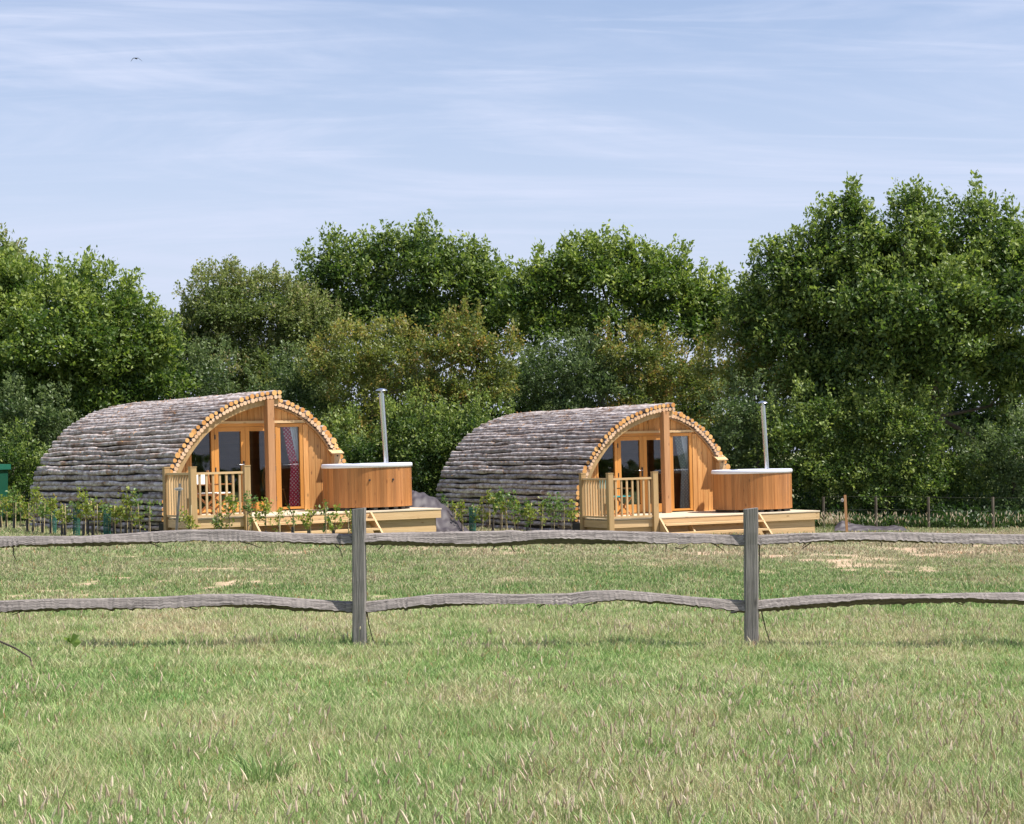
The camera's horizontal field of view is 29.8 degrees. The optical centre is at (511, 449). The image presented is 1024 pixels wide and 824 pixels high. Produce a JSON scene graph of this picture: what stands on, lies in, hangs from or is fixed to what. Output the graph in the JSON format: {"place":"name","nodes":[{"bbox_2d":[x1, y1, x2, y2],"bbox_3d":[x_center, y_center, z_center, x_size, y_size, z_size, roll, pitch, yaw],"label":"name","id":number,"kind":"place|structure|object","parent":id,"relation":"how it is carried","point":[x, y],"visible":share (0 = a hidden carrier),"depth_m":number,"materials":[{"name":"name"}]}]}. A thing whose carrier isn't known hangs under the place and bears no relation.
{"place":"outdoors","nodes":[
{"label":"outdoors","id":0,"kind":"place"},
{"bbox_2d":[0,453,1023,823],"bbox_3d":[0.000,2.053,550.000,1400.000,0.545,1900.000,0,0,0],"label":"ground","id":1,"kind":"structure","parent":0,"point":[854,553],"depth_m":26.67,"materials":[{"name":"green plant"}]},
{"bbox_2d":[0,464,10,520],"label":"green shed","id":2,"kind":"structure","parent":1,"relation":"on","point":[4,468],"depth_m":51.35,"materials":[{"name":"paint"}]},
{"bbox_2d":[0,497,17,526],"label":"sapling","id":3,"kind":"object","parent":1,"relation":"on","point":[6,516],"visible":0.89,"depth_m":44.52,"materials":[{"name":"green plant"}]},
{"bbox_2d":[5,485,23,527],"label":"sapling","id":4,"kind":"object","parent":1,"relation":"on","point":[11,494],"visible":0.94,"depth_m":43.96,"materials":[{"name":"green plant"}]},
{"bbox_2d":[0,222,43,278],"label":"distant tree","id":5,"kind":"object","parent":1,"relation":"on","point":[13,244],"visible":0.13,"depth_m":83.83,"materials":[{"name":"green plant"}]},
{"bbox_2d":[0,416,49,508],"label":"leafy shrub","id":6,"kind":"object","parent":1,"relation":"on","point":[15,454],"visible":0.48,"depth_m":52.60,"materials":[{"name":"green plant"}]},
{"bbox_2d":[19,501,34,531],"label":"sapling","id":7,"kind":"object","parent":1,"relation":"on","point":[24,511],"visible":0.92,"depth_m":42.97,"materials":[{"name":"green plant"}]},
{"bbox_2d":[28,485,39,531],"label":"sapling","id":8,"kind":"object","parent":1,"relation":"on","point":[32,502],"visible":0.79,"depth_m":42.56,"materials":[{"name":"green plant"}]},
{"bbox_2d":[30,489,44,532],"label":"sapling","id":9,"kind":"object","parent":1,"relation":"on","point":[38,493],"visible":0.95,"depth_m":42.15,"materials":[{"name":"green plant"}]},
{"bbox_2d":[0,367,84,475],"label":"leafy shrub","id":10,"kind":"object","parent":1,"relation":"on","point":[41,428],"visible":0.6,"depth_m":53.70,"materials":[{"name":"green plant"}]},
{"bbox_2d":[37,504,50,533],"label":"sapling","id":11,"kind":"object","parent":1,"relation":"on","point":[43,511],"visible":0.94,"depth_m":41.88,"materials":[{"name":"green plant"}]},
{"bbox_2d":[0,355,93,497],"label":"hedge bush","id":12,"kind":"object","parent":1,"relation":"on","point":[29,457],"depth_m":64.96,"materials":[{"name":"green plant"}]},
{"bbox_2d":[40,493,57,534],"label":"sapling","id":13,"kind":"object","parent":1,"relation":"on","point":[52,502],"visible":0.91,"depth_m":41.47,"materials":[{"name":"green plant"}]},
{"bbox_2d":[42,495,56,532],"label":"sapling","id":14,"kind":"object","parent":1,"relation":"on","point":[53,525],"visible":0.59,"depth_m":42.36,"materials":[{"name":"green plant"}]},
{"bbox_2d":[50,503,70,535],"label":"sapling","id":15,"kind":"object","parent":1,"relation":"on","point":[59,513],"visible":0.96,"depth_m":41.07,"materials":[{"name":"green plant"}]},
{"bbox_2d":[62,505,73,535],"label":"sapling","id":16,"kind":"object","parent":1,"relation":"on","point":[66,519],"visible":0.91,"depth_m":40.88,"materials":[{"name":"green plant"}]},
{"bbox_2d":[64,633,80,647],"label":"dock weed","id":17,"kind":"object","parent":1,"relation":"on","point":[75,641],"visible":0.79,"depth_m":16.18,"materials":[{"name":"green plant"}]},
{"bbox_2d":[65,499,87,535],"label":"sapling","id":18,"kind":"object","parent":1,"relation":"on","point":[76,526],"visible":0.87,"depth_m":40.95,"materials":[{"name":"green plant"}]},
{"bbox_2d":[74,486,88,535],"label":"sapling","id":19,"kind":"object","parent":1,"relation":"on","point":[83,495],"visible":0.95,"depth_m":40.69,"materials":[{"name":"green plant"}]},
{"bbox_2d":[76,498,93,534],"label":"sapling","id":20,"kind":"object","parent":1,"relation":"on","point":[84,508],"visible":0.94,"depth_m":40.56,"materials":[{"name":"green plant"}]},
{"bbox_2d":[83,496,105,535],"bbox_3d":[-8.790,1.411,40.420,0.377,0.940,0.375,0,0,-43],"label":"sapling","id":21,"kind":"object","parent":1,"relation":"on","point":[93,508],"visible":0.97,"depth_m":40.46,"materials":[{"name":"green plant"}]},
{"bbox_2d":[0,244,202,481],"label":"oak tree","id":22,"kind":"object","parent":1,"relation":"on","point":[100,347],"visible":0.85,"depth_m":55.87,"materials":[{"name":"green plant"}]},
{"bbox_2d":[98,502,112,534],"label":"sapling","id":23,"kind":"object","parent":1,"relation":"on","point":[106,517],"visible":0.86,"depth_m":40.26,"materials":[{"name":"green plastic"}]},
{"bbox_2d":[106,502,119,533],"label":"sapling","id":24,"kind":"object","parent":1,"relation":"on","point":[114,522],"visible":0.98,"depth_m":40.07,"materials":[{"name":"green plant"}]},
{"bbox_2d":[106,505,125,533],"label":"sapling","id":25,"kind":"object","parent":1,"relation":"on","point":[118,512],"visible":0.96,"depth_m":40.01,"materials":[{"name":"green plant"}]},
{"bbox_2d":[114,486,135,532],"bbox_3d":[-8.042,1.305,39.879,0.590,1.132,0.369,0,0,36],"label":"sapling","id":26,"kind":"object","parent":1,"relation":"on","point":[123,516],"visible":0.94,"depth_m":39.88,"materials":[{"name":"green plant"}]},
{"bbox_2d":[119,500,137,532],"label":"sapling","id":27,"kind":"object","parent":1,"relation":"on","point":[129,509],"visible":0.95,"depth_m":39.77,"materials":[{"name":"green plant"}]},
{"bbox_2d":[130,488,142,532],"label":"sapling","id":28,"kind":"object","parent":1,"relation":"on","point":[137,502],"visible":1,"depth_m":39.86,"materials":[{"name":"green plant"}]},
{"bbox_2d":[132,504,145,531],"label":"sapling","id":29,"kind":"object","parent":1,"relation":"on","point":[139,516],"visible":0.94,"depth_m":39.67,"materials":[{"name":"green plant"}]},
{"bbox_2d":[139,499,161,531],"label":"sapling","id":30,"kind":"object","parent":1,"relation":"on","point":[149,511],"visible":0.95,"depth_m":39.52,"materials":[{"name":"green plant"}]},
{"bbox_2d":[174,483,182,542],"bbox_3d":[-6.512,1.305,37.583,0.186,1.305,0.080,0,0,0],"label":"sign stake","id":31,"kind":"object","parent":1,"relation":"on","point":[178,488],"visible":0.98,"depth_m":37.58,"materials":[{"name":"wood"}]},
{"bbox_2d":[178,505,200,529],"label":"sapling","id":32,"kind":"object","parent":1,"relation":"on","point":[189,524],"visible":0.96,"depth_m":37.67,"materials":[{"name":"green plant"}]},
{"bbox_2d":[29,390,349,533],"bbox_3d":[-7.607,0.473,45.000,4.850,3.494,8.848,-1,0,-32],"label":"log cabin","id":33,"kind":"object","parent":1,"relation":"on","point":[106,455],"visible":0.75,"depth_m":42.47,"materials":[{"name":"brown wood"}]},
{"bbox_2d":[214,427,245,511],"bbox_3d":[-6.034,0.414,41.305,0.711,1.820,0.140,-1,0,-32],"label":"door","id":34,"kind":"structure","parent":33,"relation":"in","point":[217,429],"depth_m":41.29,"materials":[{"name":"orange wood"}]},
{"bbox_2d":[245,427,276,510],"bbox_3d":[-5.445,0.406,41.709,0.705,1.820,0.078,-1,0,-32],"label":"door","id":35,"kind":"structure","parent":33,"relation":"in","point":[247,445],"depth_m":41.55,"materials":[{"name":"orange wood"}]},
{"bbox_2d":[277,423,303,508],"bbox_3d":[-4.854,0.356,42.087,0.610,1.870,0.060,-1,0,-32],"label":"window","id":36,"kind":"structure","parent":33,"relation":"in","point":[300,435],"depth_m":42.19,"materials":[{"name":"orange wood"}]},
{"bbox_2d":[282,427,299,506],"bbox_3d":[-4.802,0.348,42.218,0.509,1.840,0.088,-1,0,-32],"label":"curtain","id":37,"kind":"object","parent":33,"relation":"hanging from","point":[291,439],"visible":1,"depth_m":42.20,"materials":[{"name":"red fabric"}]},
{"bbox_2d":[159,356,244,400],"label":"hedge bush","id":38,"kind":"object","parent":1,"relation":"on","point":[194,395],"visible":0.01,"depth_m":65.05,"materials":[{"name":"green plant"}]},
{"bbox_2d":[210,509,228,542],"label":"sapling","id":39,"kind":"object","parent":1,"relation":"on","point":[220,521],"visible":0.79,"depth_m":37.45,"materials":[{"name":"green plant"}]},
{"bbox_2d":[217,494,241,543],"bbox_3d":[-5.503,1.343,37.415,0.500,1.023,0.356,0,0,-23],"label":"sapling","id":40,"kind":"object","parent":1,"relation":"on","point":[231,503],"visible":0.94,"depth_m":37.41,"materials":[{"name":"green plant"}]},
{"bbox_2d":[142,253,349,419],"bbox_3d":[-8.534,-2.010,60.867,6.849,8.494,3.775,0,0,0],"label":"willow tree","id":41,"kind":"object","parent":1,"relation":"on","point":[235,313],"visible":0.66,"depth_m":60.38,"materials":[{"name":"green plant"}]},
{"bbox_2d":[155,333,343,429],"bbox_3d":[-7.880,-0.680,57.969,5.919,5.721,2.153,0,0,0],"label":"shrub","id":42,"kind":"object","parent":1,"relation":"on","point":[292,387],"visible":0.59,"depth_m":57.66,"materials":[{"name":"green plant"}]},
{"bbox_2d":[242,490,260,530],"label":"sapling","id":43,"kind":"object","parent":1,"relation":"on","point":[247,507],"visible":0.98,"depth_m":37.45,"materials":[{"name":"green plant"}]},
{"bbox_2d":[253,497,272,542],"bbox_3d":[-4.814,1.378,37.316,0.404,0.951,0.408,0,0,0],"label":"sapling","id":44,"kind":"object","parent":1,"relation":"on","point":[264,508],"visible":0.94,"depth_m":37.29,"materials":[{"name":"green plant"}]},
{"bbox_2d":[264,507,282,531],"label":"sapling","id":45,"kind":"object","parent":1,"relation":"on","point":[279,511],"visible":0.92,"depth_m":37.32,"materials":[{"name":"green plant"}]},
{"bbox_2d":[281,503,296,532],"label":"sapling","id":46,"kind":"object","parent":1,"relation":"on","point":[293,521],"visible":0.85,"depth_m":37.17,"materials":[{"name":"green plant"}]},
{"bbox_2d":[159,465,441,533],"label":"timber deck","id":47,"kind":"structure","parent":1,"relation":"on","point":[413,519],"depth_m":38.97,"materials":[{"name":"brown wood"}]},
{"bbox_2d":[197,470,231,514],"bbox_3d":[-6.174,0.883,39.752,0.649,0.928,0.615,-1,0,20],"label":"director chair","id":48,"kind":"object","parent":47,"relation":"on","point":[209,492],"visible":0.42,"depth_m":39.80,"materials":[{"name":"white fabric"}]},
{"bbox_2d":[321,388,412,510],"bbox_3d":[-3.132,-0.035,41.408,1.962,2.620,1.962,-1,0,-32],"label":"hot tub","id":49,"kind":"object","parent":47,"relation":"on","point":[386,485],"visible":0.98,"depth_m":40.61,"materials":[{"name":"brown wood"}]},
{"bbox_2d":[296,505,316,532],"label":"sapling","id":50,"kind":"object","parent":1,"relation":"on","point":[310,514],"visible":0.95,"depth_m":37.12,"materials":[{"name":"green plant"}]},
{"bbox_2d":[316,499,332,533],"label":"sapling","id":51,"kind":"object","parent":1,"relation":"on","point":[325,509],"visible":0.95,"depth_m":37.10,"materials":[{"name":"green plant"}]},
{"bbox_2d":[326,504,347,533],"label":"sapling","id":52,"kind":"object","parent":1,"relation":"on","point":[331,526],"visible":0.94,"depth_m":37.24,"materials":[{"name":"green plant"}]},
{"bbox_2d":[288,310,425,454],"bbox_3d":[-4.513,-1.002,56.957,4.126,6.314,2.679,0,0,0],"label":"hawthorn shrub","id":53,"kind":"object","parent":1,"relation":"on","point":[368,361],"visible":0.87,"depth_m":56.60,"materials":[{"name":"green plant"}]},
{"bbox_2d":[322,328,431,493],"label":"hedge bush","id":54,"kind":"object","parent":1,"relation":"on","point":[361,403],"visible":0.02,"depth_m":65.21,"materials":[{"name":"green plant"}]},
{"bbox_2d":[320,384,456,495],"bbox_3d":[-3.624,0.133,55.092,4.839,4.015,2.604,0,0,0],"label":"leafy shrub","id":55,"kind":"object","parent":1,"relation":"on","point":[365,451],"visible":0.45,"depth_m":54.58,"materials":[{"name":"green plant"}]},
{"bbox_2d":[283,208,547,468],"bbox_3d":[-3.168,-2.828,63.080,8.762,10.176,3.652,0,0,0],"label":"oak tree","id":56,"kind":"object","parent":1,"relation":"on","point":[432,267],"visible":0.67,"depth_m":62.37,"materials":[{"name":"green plant"}]},
{"bbox_2d":[410,490,468,531],"bbox_3d":[-1.734,1.429,43.599,1.854,1.031,1.902,0,0,0],"label":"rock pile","id":57,"kind":"object","parent":1,"relation":"on","point":[447,521],"visible":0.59,"depth_m":43.25,"materials":[{"name":"grey stone"}]},
{"bbox_2d":[381,355,498,494],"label":"hedge bush","id":58,"kind":"object","parent":1,"relation":"on","point":[446,403],"visible":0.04,"depth_m":65.20,"materials":[{"name":"green plant"}]},
{"bbox_2d":[392,383,514,496],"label":"leafy shrub","id":59,"kind":"object","parent":1,"relation":"on","point":[433,452],"visible":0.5,"depth_m":54.07,"materials":[{"name":"green plant"}]},
{"bbox_2d":[389,295,527,444],"bbox_3d":[-1.577,-1.175,56.523,4.147,6.831,2.642,0,0,0],"label":"hawthorn shrub","id":60,"kind":"object","parent":1,"relation":"on","point":[455,350],"visible":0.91,"depth_m":56.09,"materials":[{"name":"green plant"}]},
{"bbox_2d":[455,500,467,528],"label":"sapling","id":61,"kind":"object","parent":1,"relation":"on","point":[460,510],"visible":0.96,"depth_m":43.22,"materials":[{"name":"green plant"}]},
{"bbox_2d":[468,503,479,530],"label":"sapling","id":62,"kind":"object","parent":1,"relation":"on","point":[471,510],"visible":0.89,"depth_m":42.95,"materials":[{"name":"teal plastic"}]},
{"bbox_2d":[470,496,488,528],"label":"sapling","id":63,"kind":"object","parent":1,"relation":"on","point":[478,512],"visible":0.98,"depth_m":42.77,"materials":[{"name":"green plant"}]},
{"bbox_2d":[481,489,495,530],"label":"sapling","id":64,"kind":"object","parent":1,"relation":"on","point":[489,502],"visible":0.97,"depth_m":42.61,"materials":[{"name":"green plant"}]},
{"bbox_2d":[490,486,510,530],"bbox_3d":[-0.261,1.375,42.389,0.467,1.158,0.314,0,0,0],"label":"sapling","id":65,"kind":"object","parent":1,"relation":"on","point":[500,495],"visible":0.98,"depth_m":42.39,"materials":[{"name":"green plant"}]},
{"bbox_2d":[495,500,511,529],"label":"sapling","id":66,"kind":"object","parent":1,"relation":"on","point":[503,508],"visible":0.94,"depth_m":42.18,"materials":[{"name":"green plant"}]},
{"bbox_2d":[0,508,1023,647],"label":"post and rail fence","id":67,"kind":"object","parent":1,"relation":"on","point":[750,606],"visible":1,"depth_m":17.42,"materials":[{"name":"grey wood"}]},
{"bbox_2d":[2,476,1023,528],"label":"undergrowth","id":68,"kind":"object","parent":1,"relation":"on","point":[971,518],"visible":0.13,"depth_m":51.88,"materials":[{"name":"green plant"}]},
{"bbox_2d":[504,489,522,529],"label":"sapling","id":69,"kind":"object","parent":1,"relation":"on","point":[512,507],"visible":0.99,"depth_m":42.06,"materials":[{"name":"green plant"}]},
{"bbox_2d":[470,334,572,418],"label":"hedge bush","id":70,"kind":"object","parent":1,"relation":"on","point":[520,410],"visible":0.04,"depth_m":65.08,"materials":[{"name":"green plant"}]},
{"bbox_2d":[516,498,535,530],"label":"sapling","id":71,"kind":"object","parent":1,"relation":"on","point":[522,512],"visible":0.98,"depth_m":41.97,"materials":[{"name":"green plant"}]},
{"bbox_2d":[523,503,538,530],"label":"sapling","id":72,"kind":"object","parent":1,"relation":"on","point":[530,512],"visible":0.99,"depth_m":41.79,"materials":[{"name":"green plant"}]},
{"bbox_2d":[538,497,549,527],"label":"sapling","id":73,"kind":"object","parent":1,"relation":"on","point":[543,519],"visible":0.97,"depth_m":41.65,"materials":[{"name":"green plant"}]},
{"bbox_2d":[540,492,558,529],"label":"sapling","id":74,"kind":"object","parent":1,"relation":"on","point":[549,507],"visible":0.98,"depth_m":41.47,"materials":[{"name":"green plant"}]},
{"bbox_2d":[550,495,569,524],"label":"sapling","id":75,"kind":"object","parent":1,"relation":"on","point":[559,506],"visible":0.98,"depth_m":41.33,"materials":[{"name":"green plant"}]},
{"bbox_2d":[564,499,579,529],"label":"sapling","id":76,"kind":"object","parent":1,"relation":"on","point":[570,513],"visible":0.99,"depth_m":41.15,"materials":[{"name":"green plant"}]},
{"bbox_2d":[497,326,652,412],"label":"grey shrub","id":77,"kind":"object","parent":1,"relation":"on","point":[576,362],"visible":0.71,"depth_m":57.57,"materials":[{"name":"green plant"}]},
{"bbox_2d":[435,402,736,530],"bbox_3d":[1.763,0.636,49.551,4.750,3.496,8.586,-1,0,-25],"label":"log cabin","id":78,"kind":"object","parent":1,"relation":"on","point":[531,457],"visible":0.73,"depth_m":47.10,"materials":[{"name":"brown wood"}]},
{"bbox_2d":[617,436,643,512],"bbox_3d":[2.840,0.588,45.808,0.697,1.820,0.136,-1,0,-25],"label":"door","id":79,"kind":"structure","parent":78,"relation":"in","point":[640,438],"depth_m":45.86,"materials":[{"name":"orange wood"}]},
{"bbox_2d":[643,436,661,511],"bbox_3d":[3.456,0.573,46.125,0.691,1.820,0.076,-1,0,-25],"label":"door","id":80,"kind":"structure","parent":78,"relation":"in","point":[645,438],"depth_m":45.99,"materials":[{"name":"orange wood"}]},
{"bbox_2d":[670,433,692,510],"bbox_3d":[4.079,0.523,46.426,0.598,1.870,0.058,-1,0,-25],"label":"window","id":81,"kind":"structure","parent":78,"relation":"in","point":[689,435],"depth_m":46.49,"materials":[{"name":"orange wood"}]},
{"bbox_2d":[674,436,689,507],"bbox_3d":[4.144,0.517,46.544,0.498,1.840,0.086,-1,0,-25],"label":"curtain","id":82,"kind":"object","parent":78,"relation":"hanging from","point":[681,442],"visible":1,"depth_m":46.52,"materials":[{"name":"grey fabric"}]},
{"bbox_2d":[549,333,643,410],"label":"hedge bush","id":83,"kind":"object","parent":1,"relation":"on","point":[588,380],"visible":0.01,"depth_m":65.40,"materials":[{"name":"green plant"}]},
{"bbox_2d":[485,219,736,406],"bbox_3d":[3.379,-2.402,60.960,8.493,9.761,3.585,0,0,0],"label":"oak tree","id":84,"kind":"object","parent":1,"relation":"on","point":[641,288],"visible":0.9,"depth_m":60.34,"materials":[{"name":"green plant"}]},
{"bbox_2d":[588,315,733,430],"bbox_3d":[4.517,-0.835,57.917,4.445,6.494,2.651,0,0,0],"label":"hawthorn shrub","id":85,"kind":"object","parent":1,"relation":"on","point":[642,351],"visible":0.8,"depth_m":57.56,"materials":[{"name":"green plant"}]},
{"bbox_2d":[630,344,745,468],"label":"hedge bush","id":86,"kind":"object","parent":1,"relation":"on","point":[694,410],"visible":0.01,"depth_m":65.01,"materials":[{"name":"green plant"}]},
{"bbox_2d":[572,471,819,534],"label":"timber deck","id":87,"kind":"structure","parent":1,"relation":"on","point":[784,522],"depth_m":43.44,"materials":[{"name":"beige wood"}]},
{"bbox_2d":[711,401,792,512],"bbox_3d":[5.665,0.137,45.569,1.923,2.620,1.903,-1,0,-25],"label":"hot tub","id":88,"kind":"object","parent":87,"relation":"on","point":[766,489],"visible":0.96,"depth_m":44.81,"materials":[{"name":"wood"}]},
{"bbox_2d":[687,307,819,468],"bbox_3d":[7.146,-1.213,56.067,4.208,7.157,2.271,0,0,0],"label":"hawthorn shrub","id":89,"kind":"object","parent":1,"relation":"on","point":[705,372],"visible":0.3,"depth_m":55.62,"materials":[{"name":"green plant"}]},
{"bbox_2d":[703,344,820,500],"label":"hedge bush","id":90,"kind":"object","parent":1,"relation":"on","point":[775,456],"visible":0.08,"depth_m":65.11,"materials":[{"name":"green plant"}]},
{"bbox_2d":[696,367,830,474],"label":"leafy shrub","id":91,"kind":"object","parent":1,"relation":"on","point":[738,439],"visible":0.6,"depth_m":53.66,"materials":[{"name":"green plant"}]},
{"bbox_2d":[740,366,905,511],"bbox_3d":[8.578,-0.025,53.146,4.547,4.598,2.254,0,0,0],"label":"leafy shrub","id":92,"kind":"object","parent":1,"relation":"on","point":[828,467],"visible":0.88,"depth_m":52.76,"materials":[{"name":"green plant"}]},
{"bbox_2d":[784,379,897,502],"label":"hedge bush","id":93,"kind":"object","parent":1,"relation":"on","point":[811,480],"visible":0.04,"depth_m":65.00,"materials":[{"name":"green plant"}]},
{"bbox_2d":[841,495,847,531],"bbox_3d":[7.945,1.610,45.983,0.189,1.073,0.090,0,0,0],"label":"sign stake","id":94,"kind":"object","parent":1,"relation":"on","point":[845,510],"visible":0.97,"depth_m":45.97,"materials":[{"name":"brown wood"}]},
{"bbox_2d":[714,169,1023,500],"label":"oak tree","id":95,"kind":"object","parent":1,"relation":"on","point":[948,304],"visible":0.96,"depth_m":54.11,"materials":[{"name":"green plant"}]},
{"bbox_2d":[834,520,908,531],"bbox_3d":[8.844,1.878,47.299,2.015,0.310,0.802,0,0,0],"label":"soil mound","id":96,"kind":"object","parent":1,"relation":"on","point":[851,526],"visible":0.88,"depth_m":47.09,"materials":[{"name":"grey soil"}]},
{"bbox_2d":[833,363,953,515],"bbox_3d":[10.461,-0.069,53.012,3.433,4.688,2.543,0,0,0],"label":"leafy shrub","id":97,"kind":"object","parent":1,"relation":"on","point":[906,465],"visible":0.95,"depth_m":52.54,"materials":[{"name":"green plant"}]},
{"bbox_2d":[822,496,994,528],"bbox_3d":[11.205,1.802,50.503,6.152,1.172,0.078,0,0,0],"label":"wire fence","id":98,"kind":"object","parent":1,"relation":"on","point":[928,508],"visible":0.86,"depth_m":50.47,"materials":[{"name":"brown wood"}]},
{"bbox_2d":[850,346,989,506],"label":"hedge bush","id":99,"kind":"object","parent":1,"relation":"on","point":[959,419],"visible":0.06,"depth_m":65.07,"materials":[{"name":"green plant"}]},
{"bbox_2d":[896,422,1000,527],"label":"bramble bush","id":100,"kind":"object","parent":1,"relation":"on","point":[959,488],"visible":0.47,"depth_m":53.16,"materials":[{"name":"green plant"}]},
{"bbox_2d":[922,333,1023,500],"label":"hedge bush","id":101,"kind":"object","parent":1,"relation":"on","point":[980,419],"visible":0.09,"depth_m":65.13,"materials":[{"name":"green plant"}]},
{"bbox_2d":[946,394,1023,516],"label":"bramble bush","id":102,"kind":"object","parent":1,"relation":"on","point":[1009,472],"visible":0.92,"depth_m":52.74,"materials":[{"name":"green plant"}]},
{"bbox_2d":[0,0,1023,452],"label":"sky","id":103,"kind":"structure","parent":0,"point":[242,128],"materials":[{"name":"blue"}]},
{"bbox_2d":[596,476,631,515],"bbox_3d":[2.355,1.062,44.255,0.602,0.927,0.631,-1,0,-43],"label":"director chair","id":104,"kind":"object","parent":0,"point":[624,505],"visible":0.32,"depth_m":44.37,"materials":[{"name":"brown wood"}]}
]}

